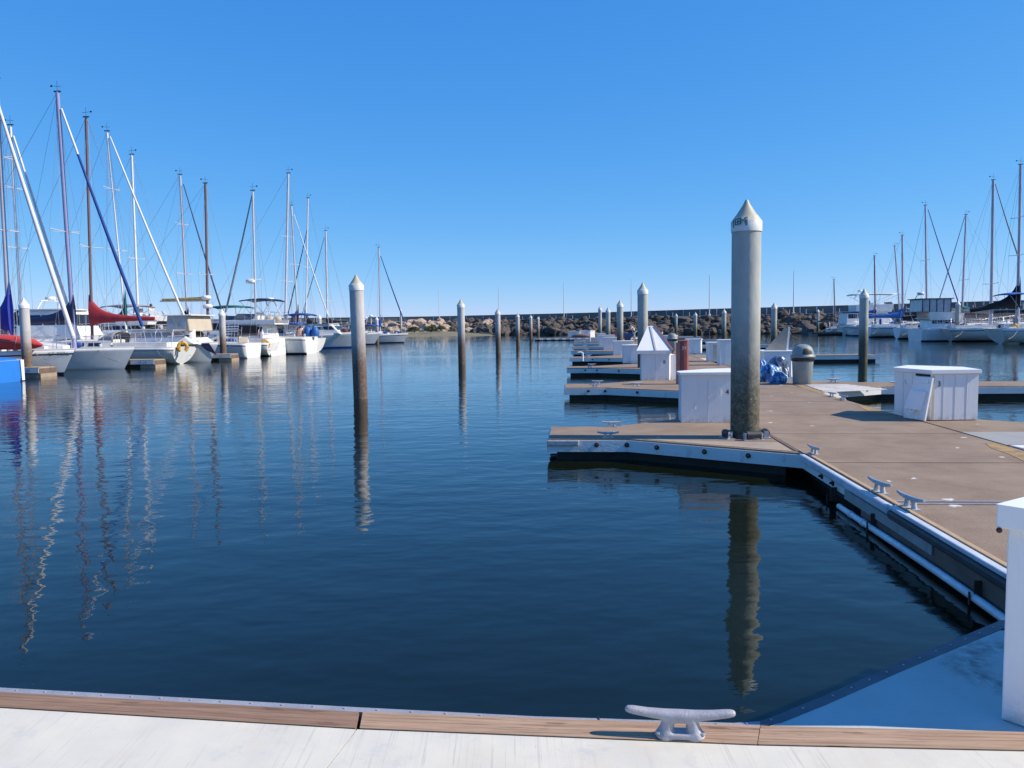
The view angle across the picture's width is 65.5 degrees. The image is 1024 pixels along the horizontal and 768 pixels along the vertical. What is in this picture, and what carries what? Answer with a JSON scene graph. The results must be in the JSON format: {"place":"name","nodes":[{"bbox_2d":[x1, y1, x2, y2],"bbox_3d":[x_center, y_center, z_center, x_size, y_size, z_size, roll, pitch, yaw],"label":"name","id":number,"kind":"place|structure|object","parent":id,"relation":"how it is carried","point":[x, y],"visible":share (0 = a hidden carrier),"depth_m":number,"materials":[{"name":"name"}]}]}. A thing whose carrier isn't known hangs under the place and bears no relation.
{"place":"outdoors","nodes":[
{"label":"outdoors","id":0,"kind":"place"},
{"bbox_2d":[388,331,494,336],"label":"beach","id":1,"kind":"structure","parent":0,"point":[429,334],"depth_m":157.81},
{"bbox_2d":[0,334,1023,722],"bbox_3d":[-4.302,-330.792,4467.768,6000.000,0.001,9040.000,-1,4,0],"label":"water","id":2,"kind":"structure","parent":0,"point":[430,524],"depth_m":7.03,"materials":[{"name":"blue liquid"}]},
{"bbox_2d":[0,357,24,382],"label":"covered boat","id":3,"kind":"object","parent":2,"relation":"on","point":[11,369],"visible":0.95,"depth_m":30.94,"materials":[{"name":"blue fabric"}]},
{"bbox_2d":[18,298,32,366],"bbox_3d":[-20.930,-1.603,34.328,0.428,4.179,0.428,3,6,42],"label":"mooring pile","id":4,"kind":"object","parent":2,"relation":"in","point":[25,328],"visible":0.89,"depth_m":34.15,"materials":[{"name":"concrete"}]},
{"bbox_2d":[0,107,76,374],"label":"sailing boat","id":5,"kind":"object","parent":2,"relation":"on","point":[59,359],"visible":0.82,"depth_m":35.29,"materials":[{"name":"white plastic"}]},
{"bbox_2d":[0,335,42,349],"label":"inflatable dinghy","id":6,"kind":"object","parent":5,"relation":"on","point":[10,342],"visible":0.82,"depth_m":34.67,"materials":[{"name":"red rubber"}]},
{"bbox_2d":[1,119,79,340],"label":"sailing boat","id":7,"kind":"object","parent":2,"relation":"on","point":[43,232],"visible":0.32,"depth_m":45.48,"materials":[{"name":"white plastic"}]},
{"bbox_2d":[24,366,56,377],"bbox_3d":[-21.821,-0.473,34.358,3.875,0.505,1.172,0,4,5],"label":"slip dock","id":8,"kind":"object","parent":2,"relation":"on","point":[39,371],"visible":0.45,"depth_m":33.77,"materials":[{"name":"brown wood"}]},
{"bbox_2d":[13,276,106,341],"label":"motor boat","id":9,"kind":"object","parent":2,"relation":"on","point":[44,329],"visible":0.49,"depth_m":45.78,"materials":[{"name":"white plastic"}]},
{"bbox_2d":[4,85,146,369],"bbox_3d":[-24.927,-7.706,40.107,12.881,14.686,3.874,0,4,5],"label":"sailing boat","id":10,"kind":"object","parent":2,"relation":"on","point":[93,357],"visible":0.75,"depth_m":39.98,"materials":[{"name":"white plastic"}]},
{"bbox_2d":[16,293,166,334],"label":"motor boat","id":11,"kind":"object","parent":2,"relation":"on","point":[118,326],"visible":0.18,"depth_m":54.75,"materials":[{"name":"white plastic"}]},
{"bbox_2d":[1,107,196,363],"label":"sailing boat","id":12,"kind":"object","parent":2,"relation":"on","point":[169,352],"visible":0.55,"depth_m":44.98,"materials":[{"name":"white plastic"}]},
{"bbox_2d":[176,341,188,351],"bbox_3d":[-18.297,-2.091,44.256,0.647,0.640,0.205,-3,5,-29],"label":"life buoy","id":13,"kind":"object","parent":12,"relation":"attached to","point":[178,347],"visible":1,"depth_m":44.17,"materials":[{"name":"plastic"}]},
{"bbox_2d":[43,123,183,333],"bbox_3d":[-26.977,-9.064,52.142,11.300,15.786,3.696,0,4,5],"label":"sailing boat","id":14,"kind":"object","parent":2,"relation":"on","point":[124,309],"visible":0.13,"depth_m":52.04,"materials":[{"name":"white metal"}]},
{"bbox_2d":[73,149,187,328],"bbox_3d":[-27.292,-8.874,55.262,11.476,14.951,3.823,0,4,5],"label":"sailing boat","id":15,"kind":"object","parent":2,"relation":"on","point":[135,246],"visible":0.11,"depth_m":55.27,"materials":[{"name":"metal"}]},
{"bbox_2d":[125,359,165,367],"bbox_3d":[-20.319,-1.021,41.449,4.244,0.505,1.172,0,4,5],"label":"slip dock","id":16,"kind":"object","parent":2,"relation":"on","point":[144,363],"visible":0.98,"depth_m":40.83,"materials":[{"name":"brown wood"}]},
{"bbox_2d":[104,289,218,362],"bbox_3d":[-23.061,-3.401,47.095,11.561,5.058,4.422,0,4,5],"label":"motor boat","id":17,"kind":"object","parent":2,"relation":"on","point":[205,350],"visible":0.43,"depth_m":45.89,"materials":[{"name":"white plastic"}]},
{"bbox_2d":[184,329,195,340],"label":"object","id":18,"kind":"object","parent":17,"relation":"on","point":[191,335],"visible":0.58,"depth_m":45.90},
{"bbox_2d":[103,170,221,314],"bbox_3d":[-27.245,-8.823,59.211,11.639,14.261,3.696,0,4,5],"label":"sailing boat","id":19,"kind":"object","parent":2,"relation":"on","point":[186,311],"visible":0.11,"depth_m":59.00,"materials":[{"name":"white metal"}]},
{"bbox_2d":[101,178,236,337],"bbox_3d":[-24.964,-8.082,56.561,11.656,13.117,3.696,0,4,5],"label":"sailing boat","id":20,"kind":"object","parent":2,"relation":"on","point":[206,298],"visible":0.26,"depth_m":56.41,"materials":[{"name":"white metal"}]},
{"bbox_2d":[165,302,253,336],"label":"motor boat","id":21,"kind":"object","parent":2,"relation":"on","point":[215,324],"visible":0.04,"depth_m":60.88,"materials":[{"name":"white plastic"}]},
{"bbox_2d":[218,309,226,353],"bbox_3d":[-18.431,-2.772,50.794,0.428,4.000,0.428,-2,4,-16],"label":"mooring pile","id":22,"kind":"object","parent":2,"relation":"in","point":[222,332],"visible":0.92,"depth_m":50.61,"materials":[{"name":"concrete"}]},
{"bbox_2d":[211,353,238,360],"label":"slip dock","id":23,"kind":"object","parent":2,"relation":"on","point":[227,357],"visible":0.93,"depth_m":48.07,"materials":[{"name":"brown wood"}]},
{"bbox_2d":[163,297,288,355],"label":"motor boat","id":24,"kind":"object","parent":2,"relation":"on","point":[262,325],"visible":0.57,"depth_m":55.72,"materials":[{"name":"white plastic"}]},
{"bbox_2d":[206,323,260,357],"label":"motor boat","id":25,"kind":"object","parent":2,"relation":"on","point":[243,347],"visible":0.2,"depth_m":52.05,"materials":[{"name":"white plastic"}]},
{"bbox_2d":[204,183,278,355],"bbox_3d":[-20.230,-7.694,55.258,8.094,12.336,3.227,0,4,5],"label":"sailing boat","id":26,"kind":"object","parent":2,"relation":"on","point":[265,350],"visible":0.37,"depth_m":55.22,"materials":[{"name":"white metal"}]},
{"bbox_2d":[209,169,325,351],"bbox_3d":[-20.375,-9.538,62.906,10.757,14.999,3.777,0,4,5],"label":"sailing boat","id":27,"kind":"object","parent":2,"relation":"on","point":[320,342],"visible":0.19,"depth_m":62.89,"materials":[{"name":"white metal"}]},
{"bbox_2d":[243,202,328,333],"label":"sailing boat","id":28,"kind":"object","parent":2,"relation":"on","point":[296,318],"visible":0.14,"depth_m":75.73,"materials":[{"name":"white metal"}]},
{"bbox_2d":[276,320,318,353],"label":"motor boat","id":29,"kind":"object","parent":2,"relation":"on","point":[304,341],"visible":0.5,"depth_m":58.52,"materials":[{"name":"white plastic"}]},
{"bbox_2d":[286,195,336,332],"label":"sailing boat","id":30,"kind":"object","parent":2,"relation":"on","point":[309,321],"visible":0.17,"depth_m":83.41,"materials":[{"name":"white metal"}]},
{"bbox_2d":[287,226,347,329],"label":"sailing boat","id":31,"kind":"object","parent":2,"relation":"on","point":[326,300],"visible":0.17,"depth_m":89.07,"materials":[{"name":"white metal"}]},
{"bbox_2d":[301,302,367,347],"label":"motor boat","id":32,"kind":"object","parent":2,"relation":"on","point":[336,335],"visible":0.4,"depth_m":74.02,"materials":[{"name":"white plastic"}]},
{"bbox_2d":[330,297,381,344],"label":"motor boat","id":33,"kind":"object","parent":2,"relation":"on","point":[371,337],"visible":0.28,"depth_m":86.09,"materials":[{"name":"white plastic"}]},
{"bbox_2d":[349,275,367,398],"bbox_3d":[-4.182,-0.881,21.750,0.408,4.174,0.408,-1,4,0],"label":"mooring pile","id":34,"kind":"object","parent":2,"relation":"in","point":[357,319],"visible":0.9,"depth_m":21.58,"materials":[{"name":"concrete"}]},
{"bbox_2d":[342,244,407,342],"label":"sailing boat","id":35,"kind":"object","parent":2,"relation":"on","point":[393,337],"visible":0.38,"depth_m":94.36,"materials":[{"name":"white plastic"}]},
{"bbox_2d":[457,299,465,363],"bbox_3d":[-2.596,-2.291,40.933,0.408,4.096,0.408,-1,4,0],"label":"mooring pile","id":36,"kind":"object","parent":2,"relation":"in","point":[461,330],"visible":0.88,"depth_m":40.76,"materials":[{"name":"concrete"}]},
{"bbox_2d":[495,309,500,351],"bbox_3d":[-1.014,-3.492,57.842,0.408,3.937,0.408,-1,4,0],"label":"mooring pile","id":37,"kind":"object","parent":2,"relation":"in","point":[497,331],"visible":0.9,"depth_m":57.67,"materials":[{"name":"concrete"}]},
{"bbox_2d":[0,618,1023,767],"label":"floating dock","id":38,"kind":"object","parent":2,"relation":"on","point":[940,706],"visible":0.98,"depth_m":3.22,"materials":[{"name":"concrete"}]},
{"bbox_2d":[625,705,735,742],"bbox_3d":[0.668,1.350,3.171,0.433,0.131,0.076,0,4,6],"label":"mooring cleat","id":39,"kind":"object","parent":38,"relation":"on","point":[667,730],"visible":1,"depth_m":3.15,"materials":[{"name":"metal"}]},
{"bbox_2d":[996,497,1023,725],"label":"dock box","id":40,"kind":"object","parent":38,"relation":"on","point":[1010,516],"visible":1,"depth_m":3.22,"materials":[{"name":"white paint"}]},
{"bbox_2d":[515,313,519,344],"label":"mooring pile","id":41,"kind":"object","parent":2,"relation":"in","point":[517,316],"visible":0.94,"depth_m":76.81,"materials":[{"name":"concrete"}]},
{"bbox_2d":[529,315,532,340],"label":"mooring pile","id":42,"kind":"object","parent":2,"relation":"in","point":[530,329],"visible":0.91,"depth_m":96.53,"materials":[{"name":"concrete"}]},
{"bbox_2d":[573,342,598,345],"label":"finger dock","id":43,"kind":"object","parent":2,"relation":"on","point":[586,344],"visible":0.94,"depth_m":66.28,"materials":[{"name":"paint"}]},
{"bbox_2d":[572,345,602,350],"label":"finger dock","id":44,"kind":"object","parent":2,"relation":"on","point":[582,347],"visible":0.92,"depth_m":57.15,"materials":[{"name":"paint"}]},
{"bbox_2d":[571,349,612,356],"bbox_3d":[5.255,-1.802,48.987,3.220,0.720,4.700,0,4,5],"label":"finger dock","id":45,"kind":"object","parent":2,"relation":"on","point":[586,352],"visible":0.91,"depth_m":47.98,"materials":[{"name":"paint"}]},
{"bbox_2d":[603,337,616,349],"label":"dock box","id":46,"kind":"object","parent":45,"relation":"on","point":[607,343],"visible":0.65,"depth_m":49.62,"materials":[{"name":"white paint"}]},
{"bbox_2d":[598,307,601,332],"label":"dock pile","id":47,"kind":"object","parent":2,"relation":"in","point":[599,320],"visible":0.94,"depth_m":84.11,"materials":[{"name":"concrete"}]},
{"bbox_2d":[569,355,634,364],"bbox_3d":[4.496,-1.111,39.844,3.220,0.720,4.700,0,4,5],"label":"finger dock","id":48,"kind":"object","parent":2,"relation":"on","point":[611,359],"visible":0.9,"depth_m":38.82,"materials":[{"name":"paint"}]},
{"bbox_2d":[612,340,633,354],"bbox_3d":[5.788,-1.889,41.575,1.104,0.741,0.970,0,4,5],"label":"dock box","id":49,"kind":"object","parent":48,"relation":"on","point":[617,347],"visible":0.71,"depth_m":41.15,"materials":[{"name":"white paint"}]},
{"bbox_2d":[567,364,639,377],"bbox_3d":[3.737,-0.420,30.702,3.220,0.720,4.700,0,4,5],"label":"finger dock","id":50,"kind":"object","parent":2,"relation":"on","point":[626,370],"visible":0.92,"depth_m":29.70,"materials":[{"name":"paint"}]},
{"bbox_2d":[605,308,609,334],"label":"dock pile","id":51,"kind":"object","parent":2,"relation":"in","point":[607,311],"visible":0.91,"depth_m":65.82,"materials":[{"name":"concrete"}]},
{"bbox_2d":[534,336,690,340],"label":"floating dock","id":52,"kind":"object","parent":2,"relation":"on","point":[553,339],"visible":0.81,"depth_m":94.75,"materials":[{"name":"paint"}]},
{"bbox_2d":[617,300,622,340],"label":"dock pile","id":53,"kind":"object","parent":2,"relation":"in","point":[619,321],"visible":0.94,"depth_m":47.54,"materials":[{"name":"concrete"}]},
{"bbox_2d":[564,379,678,402],"bbox_3d":[3.007,0.261,21.556,3.160,0.738,4.700,0,4,5],"label":"finger dock","id":54,"kind":"object","parent":2,"relation":"on","point":[666,391],"visible":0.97,"depth_m":20.55,"materials":[{"name":"paint"}]},
{"bbox_2d":[636,325,675,379],"bbox_3d":[4.305,-0.944,23.431,1.360,1.590,1.294,0,4,5],"label":"dock box","id":55,"kind":"object","parent":54,"relation":"on","point":[655,350],"visible":1,"depth_m":22.93,"materials":[{"name":"white paint"}]},
{"bbox_2d":[671,354,675,379],"bbox_3d":[4.794,-0.509,23.366,0.380,0.720,0.500,0,4,5],"label":"open door","id":56,"kind":"structure","parent":55,"relation":"in","point":[673,359],"depth_m":23.12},
{"bbox_2d":[676,340,688,383],"bbox_3d":[4.567,-0.585,21.350,0.337,1.176,0.298,0,4,11],"label":"utility post","id":57,"kind":"object","parent":54,"relation":"on","point":[682,355],"visible":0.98,"depth_m":21.23,"materials":[{"name":"metal"}]},
{"bbox_2d":[637,283,647,367],"bbox_3d":[4.834,-1.610,29.467,0.408,4.248,0.408,-4,5,-35],"label":"dock pile","id":58,"kind":"object","parent":2,"relation":"in","point":[642,307],"visible":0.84,"depth_m":29.25,"materials":[{"name":"concrete"}]},
{"bbox_2d":[547,419,802,474],"bbox_3d":[2.211,0.962,12.417,3.245,0.720,4.700,0,4,5],"label":"finger dock","id":59,"kind":"object","parent":2,"relation":"on","point":[674,441],"visible":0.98,"depth_m":11.34,"materials":[{"name":"paint"}]},
{"bbox_2d":[676,368,730,422],"bbox_3d":[3.310,0.179,13.638,1.020,0.830,1.185,0,4,5],"label":"dock box","id":60,"kind":"object","parent":59,"relation":"on","point":[704,395],"visible":0.78,"depth_m":13.09,"materials":[{"name":"white paint"}]},
{"bbox_2d":[693,312,696,338],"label":"dock pile","id":61,"kind":"object","parent":2,"relation":"in","point":[695,325],"visible":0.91,"depth_m":91.37,"materials":[{"name":"concrete"}]},
{"bbox_2d":[722,309,725,338],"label":"dock pile","id":62,"kind":"object","parent":2,"relation":"in","point":[723,324],"visible":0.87,"depth_m":73.87,"materials":[{"name":"concrete"}]},
{"bbox_2d":[719,200,770,440],"bbox_3d":[3.311,-0.342,11.235,0.732,4.467,0.580,-1,4,0],"label":"dock pile","id":63,"kind":"object","parent":2,"relation":"in","point":[746,226],"visible":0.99,"depth_m":11.12,"materials":[{"name":"concrete"}]},
{"bbox_2d":[771,303,776,341],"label":"dock pile","id":64,"kind":"object","parent":2,"relation":"in","point":[773,321],"visible":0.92,"depth_m":55.58,"materials":[{"name":"concrete"}]},
{"bbox_2d":[689,354,879,362],"bbox_3d":[13.076,-1.079,38.581,8.550,0.620,4.200,0,4,5],"label":"finger dock","id":65,"kind":"object","parent":2,"relation":"on","point":[838,357],"visible":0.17,"depth_m":37.64,"materials":[{"name":"paint"}]},
{"bbox_2d":[623,339,1023,620],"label":"floating pier","id":66,"kind":"structure","parent":2,"relation":"on","point":[929,497],"depth_m":8.49,"materials":[{"name":"wood"}]},
{"bbox_2d":[622,344,637,362],"bbox_3d":[4.931,-1.265,33.247,0.715,0.756,0.970,0,4,5],"label":"dock box","id":67,"kind":"object","parent":66,"relation":"on","point":[629,355],"visible":0.85,"depth_m":32.80,"materials":[{"name":"white paint"}]},
{"bbox_2d":[667,333,677,350],"bbox_3d":[9.216,-2.399,45.789,0.632,1.043,0.632,3,6,42],"label":"trash can","id":68,"kind":"object","parent":66,"relation":"on","point":[672,338],"visible":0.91,"depth_m":45.56,"materials":[{"name":"black"}]},
{"bbox_2d":[685,339,702,352],"bbox_3d":[9.790,-2.053,42.916,0.854,0.765,0.870,0,4,5],"label":"dock box","id":69,"kind":"object","parent":66,"relation":"on","point":[695,345],"visible":0.82,"depth_m":42.52,"materials":[{"name":"white paint"}]},
{"bbox_2d":[705,342,716,361],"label":"dock box","id":70,"kind":"object","parent":66,"relation":"on","point":[711,351],"visible":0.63,"depth_m":33.27,"materials":[{"name":"white paint"}]},
{"bbox_2d":[716,339,730,364],"bbox_3d":[8.187,-1.224,30.629,0.565,0.978,0.670,0,4,5],"label":"dock box","id":71,"kind":"object","parent":66,"relation":"on","point":[723,351],"visible":0.77,"depth_m":30.34,"materials":[{"name":"white paint"}]},
{"bbox_2d":[760,364,779,381],"bbox_3d":[7.075,-0.311,21.833,0.664,0.508,0.559,-1,4,0],"label":"plastic bag","id":72,"kind":"object","parent":66,"relation":"on","point":[768,372],"visible":0.64,"depth_m":21.63,"materials":[{"name":"plastic"}]},
{"bbox_2d":[760,327,791,376],"bbox_3d":[7.919,-0.974,24.014,0.935,1.469,1.170,0,4,5],"label":"dock box","id":73,"kind":"object","parent":66,"relation":"on","point":[778,344],"visible":0.48,"depth_m":23.75,"materials":[{"name":"white paint"}]},
{"bbox_2d":[769,372,788,383],"bbox_3d":[7.090,-0.172,21.198,0.543,0.314,0.261,-1,4,0],"label":"plastic bag","id":74,"kind":"object","parent":66,"relation":"on","point":[778,377],"visible":1,"depth_m":21.12,"materials":[{"name":"plastic"}]},
{"bbox_2d":[768,355,790,377],"bbox_3d":[7.671,-0.492,23.037,0.726,0.674,0.603,-1,4,0],"label":"plastic bag","id":75,"kind":"object","parent":66,"relation":"on","point":[780,363],"visible":0.47,"depth_m":22.89,"materials":[{"name":"plastic"}]},
{"bbox_2d":[790,344,815,384],"bbox_3d":[7.604,-0.520,20.846,0.632,1.043,0.632,-1,4,-7],"label":"trash can","id":76,"kind":"object","parent":66,"relation":"on","point":[802,356],"visible":1,"depth_m":20.64,"materials":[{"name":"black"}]},
{"bbox_2d":[809,332,841,334],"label":"slip dock","id":77,"kind":"object","parent":2,"relation":"on","point":[825,333],"visible":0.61,"depth_m":107.37,"materials":[{"name":"grey wood"}]},
{"bbox_2d":[817,277,853,331],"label":"sailing boat","id":78,"kind":"object","parent":2,"relation":"on","point":[833,328],"visible":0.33,"depth_m":116.58,"materials":[{"name":"white plastic"}]},
{"bbox_2d":[858,289,868,361],"bbox_3d":[16.514,-2.350,37.441,0.428,4.236,0.428,2,5,35],"label":"dock pile","id":79,"kind":"object","parent":2,"relation":"in","point":[863,323],"visible":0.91,"depth_m":37.27,"materials":[{"name":"concrete"}]},
{"bbox_2d":[836,290,897,334],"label":"motor boat","id":80,"kind":"object","parent":2,"relation":"on","point":[885,307],"visible":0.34,"depth_m":105.72,"materials":[{"name":"white plastic"}]},
{"bbox_2d":[841,253,911,335],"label":"sailing boat","id":81,"kind":"object","parent":2,"relation":"on","point":[852,330],"visible":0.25,"depth_m":99.48,"materials":[{"name":"white plastic"}]},
{"bbox_2d":[878,243,918,314],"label":"sailing boat","id":82,"kind":"object","parent":2,"relation":"on","point":[896,271],"visible":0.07,"depth_m":103.36,"materials":[{"name":"white plastic"}]},
{"bbox_2d":[787,378,1023,401],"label":"finger dock","id":83,"kind":"object","parent":2,"relation":"on","point":[857,391],"visible":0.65,"depth_m":19.60,"materials":[{"name":"paint"}]},
{"bbox_2d":[868,230,952,336],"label":"sailing boat","id":84,"kind":"object","parent":2,"relation":"on","point":[880,329],"visible":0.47,"depth_m":90.02,"materials":[{"name":"white plastic"}]},
{"bbox_2d":[893,200,988,338],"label":"sailing boat","id":85,"kind":"object","parent":2,"relation":"on","point":[901,332],"visible":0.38,"depth_m":80.50,"materials":[{"name":"white plastic"}]},
{"bbox_2d":[955,301,960,324],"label":"mooring pile","id":86,"kind":"object","parent":2,"relation":"in","point":[957,310],"visible":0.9,"depth_m":69.74,"materials":[{"name":"concrete"}]},
{"bbox_2d":[907,290,1023,341],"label":"motor boat","id":87,"kind":"object","parent":2,"relation":"on","point":[932,314],"visible":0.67,"depth_m":70.26,"materials":[{"name":"white plastic"}]},
{"bbox_2d":[914,419,1023,450],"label":"finger dock","id":88,"kind":"object","parent":2,"relation":"on","point":[1009,433],"visible":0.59,"depth_m":11.89,"materials":[{"name":"paint"}]},
{"bbox_2d":[893,365,981,420],"bbox_3d":[7.129,0.125,13.627,1.222,0.818,1.587,-1,4,0],"label":"dock box","id":89,"kind":"object","parent":88,"relation":"on","point":[924,393],"visible":1,"depth_m":12.94,"materials":[{"name":"white paint"}]},
{"bbox_2d":[939,211,1012,324],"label":"sailing boat","id":90,"kind":"object","parent":2,"relation":"on","point":[962,279],"visible":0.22,"depth_m":82.82,"materials":[{"name":"white plastic"}]},
{"bbox_2d":[940,173,1023,341],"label":"sailing boat","id":91,"kind":"object","parent":2,"relation":"on","point":[964,333],"visible":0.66,"depth_m":68.49,"materials":[{"name":"white plastic"}]},
{"bbox_2d":[968,160,1023,343],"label":"sailing boat","id":92,"kind":"object","parent":2,"relation":"on","point":[1001,333],"visible":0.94,"depth_m":60.91,"materials":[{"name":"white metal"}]},
{"bbox_2d":[0,312,1023,334],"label":"rock bank","id":93,"kind":"object","parent":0,"point":[973,316],"visible":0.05,"depth_m":117.03,"materials":[{"name":"stone"}]},
{"bbox_2d":[477,323,492,332],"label":"boulder","id":94,"kind":"object","parent":93,"relation":"on","point":[485,328],"visible":0.52,"depth_m":173.93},
{"bbox_2d":[501,326,510,334],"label":"boulder","id":95,"kind":"object","parent":93,"relation":"on","point":[505,330],"visible":0.47,"depth_m":148.05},
{"bbox_2d":[14,300,1023,327],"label":"breakwater wall","id":96,"kind":"structure","parent":93,"relation":"on","point":[804,310],"depth_m":167.68,"materials":[{"name":"stone"}]},
{"bbox_2d":[543,326,560,334],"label":"boulder","id":97,"kind":"object","parent":93,"relation":"on","point":[548,330],"visible":0.55,"depth_m":145.50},
{"bbox_2d":[673,316,693,325],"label":"boulder","id":98,"kind":"object","parent":93,"relation":"on","point":[682,320],"visible":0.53,"depth_m":153.87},
{"bbox_2d":[681,327,702,334],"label":"boulder","id":99,"kind":"object","parent":93,"relation":"on","point":[688,331],"visible":0.6,"depth_m":127.14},
{"bbox_2d":[697,315,714,323],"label":"boulder","id":100,"kind":"object","parent":93,"relation":"on","point":[704,318],"visible":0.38,"depth_m":148.91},
{"bbox_2d":[777,309,789,318],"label":"boulder","id":101,"kind":"object","parent":93,"relation":"on","point":[782,313],"visible":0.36,"depth_m":141.46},
{"bbox_2d":[781,315,800,322],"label":"boulder","id":102,"kind":"object","parent":93,"relation":"on","point":[792,319],"visible":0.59,"depth_m":136.28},
{"bbox_2d":[792,320,810,327],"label":"boulder","id":103,"kind":"object","parent":93,"relation":"on","point":[799,323],"visible":0.48,"depth_m":130.36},
{"bbox_2d":[799,323,820,333],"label":"boulder","id":104,"kind":"object","parent":93,"relation":"on","point":[807,328],"visible":0.48,"depth_m":121.88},
{"bbox_2d":[806,314,822,320],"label":"boulder","id":105,"kind":"object","parent":93,"relation":"on","point":[811,317],"visible":0.35,"depth_m":132.95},
{"bbox_2d":[823,313,838,322],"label":"boulder","id":106,"kind":"object","parent":93,"relation":"on","point":[830,317],"visible":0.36,"depth_m":130.67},
{"bbox_2d":[0,0,1023,318],"label":"sky","id":107,"kind":"structure","parent":0,"point":[525,149],"materials":[{"name":"blue"}]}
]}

